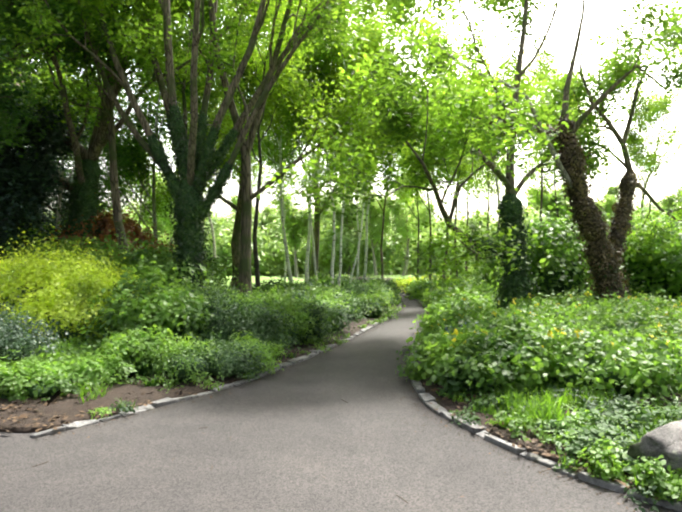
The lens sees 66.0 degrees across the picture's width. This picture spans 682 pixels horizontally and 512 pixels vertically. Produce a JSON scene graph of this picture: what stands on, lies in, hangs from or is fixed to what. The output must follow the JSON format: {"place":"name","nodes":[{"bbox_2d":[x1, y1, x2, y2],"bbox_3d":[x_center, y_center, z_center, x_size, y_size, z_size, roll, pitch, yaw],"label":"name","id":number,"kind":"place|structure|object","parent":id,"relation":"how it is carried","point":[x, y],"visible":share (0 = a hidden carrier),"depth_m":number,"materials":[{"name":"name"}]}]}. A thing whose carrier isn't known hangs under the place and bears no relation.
{"place":"outdoors","nodes":[
{"label":"outdoors","id":0,"kind":"place"},
{"bbox_2d":[0,276,397,432],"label":"bed ground","id":1,"kind":"structure","parent":0,"point":[61,407],"depth_m":5.87,"materials":[{"name":"soil"}]},
{"bbox_2d":[0,41,118,266],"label":"dark evergreen tree","id":2,"kind":"object","parent":1,"relation":"on","point":[28,199],"visible":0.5,"depth_m":13.47,"materials":[{"name":"green plant"}]},
{"bbox_2d":[30,304,401,438],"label":"kerb","id":3,"kind":"structure","parent":1,"relation":"on","point":[153,405],"depth_m":6.09,"materials":[{"name":"stone"}]},
{"bbox_2d":[235,10,404,288],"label":"birch trees","id":4,"kind":"object","parent":1,"relation":"on","point":[287,268],"visible":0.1,"depth_m":21.94,"materials":[{"name":"white plant"}]},
{"bbox_2d":[0,294,680,511],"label":"asphalt path","id":5,"kind":"structure","parent":0,"point":[309,440],"depth_m":4.29,"materials":[{"name":"grey asphalt"}]},
{"bbox_2d":[32,399,407,502],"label":"twigs","id":6,"kind":"object","parent":5,"relation":"on","point":[212,465],"visible":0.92,"depth_m":4.16,"materials":[{"name":"brown"}]},
{"bbox_2d":[0,304,681,510],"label":"leaf litter","id":7,"kind":"object","parent":5,"relation":"on","point":[25,415],"visible":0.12,"depth_m":5.17,"materials":[{"name":"brown plant"}]},
{"bbox_2d":[27,0,681,221],"label":"sky","id":8,"kind":"structure","parent":0,"point":[565,24],"materials":[{"name":"white"}]},
{"bbox_2d":[252,271,482,277],"bbox_3d":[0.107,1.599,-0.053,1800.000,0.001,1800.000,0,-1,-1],"label":"ground","id":9,"kind":"structure","parent":0,"point":[412,274],"depth_m":90.64,"materials":[{"name":"green plant"}]},
{"bbox_2d":[0,270,681,511],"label":"plants","id":10,"kind":"object","parent":9,"relation":"on","point":[255,319],"depth_m":7.04,"materials":[{"name":"green plant"}]},
{"bbox_2d":[0,185,681,502],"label":"shrub leaves","id":11,"kind":"object","parent":9,"relation":"on","point":[517,353],"visible":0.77,"depth_m":7.40,"materials":[{"name":"green plant"}]},
{"bbox_2d":[44,172,681,276],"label":"tree foliage","id":12,"kind":"object","parent":9,"relation":"on","point":[271,251],"visible":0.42,"depth_m":77.72,"materials":[{"name":"green plant"}]},
{"bbox_2d":[400,292,681,511],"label":"kerb","id":13,"kind":"structure","parent":9,"relation":"on","point":[582,475],"depth_m":4.34,"materials":[{"name":"stone"}]},
{"bbox_2d":[342,275,681,499],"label":"bed ground","id":14,"kind":"structure","parent":0,"point":[449,404],"depth_m":5.16,"materials":[{"name":"soil"}]},
{"bbox_2d":[0,233,681,398],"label":"shrub","id":15,"kind":"object","parent":14,"relation":"on","point":[216,370],"visible":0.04,"depth_m":7.82,"materials":[{"name":"green plant"}]},
{"bbox_2d":[29,200,175,259],"bbox_3d":[-6.664,-0.428,15.399,4.132,2.686,3.744,0,-1,-1],"label":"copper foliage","id":16,"kind":"object","parent":15,"relation":"on","point":[130,225],"visible":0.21,"depth_m":15.01,"materials":[{"name":"brown plant"}]},
{"bbox_2d":[0,217,450,343],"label":"gold shrub leaves","id":17,"kind":"object","parent":15,"relation":"on","point":[30,273],"visible":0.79,"depth_m":8.50,"materials":[{"name":"leaf"}]},
{"bbox_2d":[444,286,611,348],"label":"plant stems","id":18,"kind":"object","parent":15,"relation":"on","point":[513,315],"visible":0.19,"depth_m":7.97,"materials":[{"name":"green"}]},
{"bbox_2d":[0,0,681,296],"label":"tree","id":19,"kind":"object","parent":14,"relation":"on","point":[101,138],"depth_m":13.52,"materials":[{"name":"green plant"}]},
{"bbox_2d":[0,0,681,303],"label":"canopy leaves","id":20,"kind":"object","parent":19,"relation":"attached to","point":[441,115],"visible":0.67,"depth_m":12.34,"materials":[{"name":"green plant"}]},
{"bbox_2d":[0,0,225,230],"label":"canopy leaves","id":21,"kind":"object","parent":20,"relation":"attached to","point":[18,21],"visible":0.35,"depth_m":12.91,"materials":[{"name":"green plant"}]},
{"bbox_2d":[54,100,632,308],"bbox_3d":[-0.868,-1.037,12.895,15.150,5.556,2.731,0,-1,13],"label":"ivy","id":22,"kind":"object","parent":19,"relation":"attached to","point":[214,154],"depth_m":12.73,"materials":[{"name":"green plant"}]},
{"bbox_2d":[149,0,681,213],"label":"spring canopy leaves","id":23,"kind":"object","parent":19,"relation":"attached to","point":[633,142],"visible":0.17,"depth_m":21.00,"materials":[{"name":"green plant"}]},
{"bbox_2d":[462,192,540,309],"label":"ivy leaves","id":24,"kind":"object","parent":19,"relation":"attached to","point":[524,250],"visible":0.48,"depth_m":12.10,"materials":[{"name":"green plant"}]},
{"bbox_2d":[477,113,639,299],"bbox_3d":[5.296,-0.834,12.310,4.137,5.153,1.704,0,-1,-1],"label":"ivy-covered trunk","id":25,"kind":"object","parent":19,"relation":"attached to","point":[611,236],"depth_m":11.95,"materials":[{"name":"plant"}]},
{"bbox_2d":[0,301,681,500],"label":"grass","id":26,"kind":"structure","parent":14,"relation":"on","point":[549,411],"depth_m":5.30,"materials":[{"name":"green plant"}]},
{"bbox_2d":[415,291,681,359],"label":"yellow flowers","id":27,"kind":"object","parent":14,"relation":"on","point":[551,332],"visible":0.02,"depth_m":6.97,"materials":[{"name":"yellow plant"}]},
{"bbox_2d":[627,420,681,479],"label":"boulder","id":28,"kind":"object","parent":14,"relation":"on","point":[665,441],"visible":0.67,"depth_m":3.73,"materials":[{"name":"stone"}]}
]}

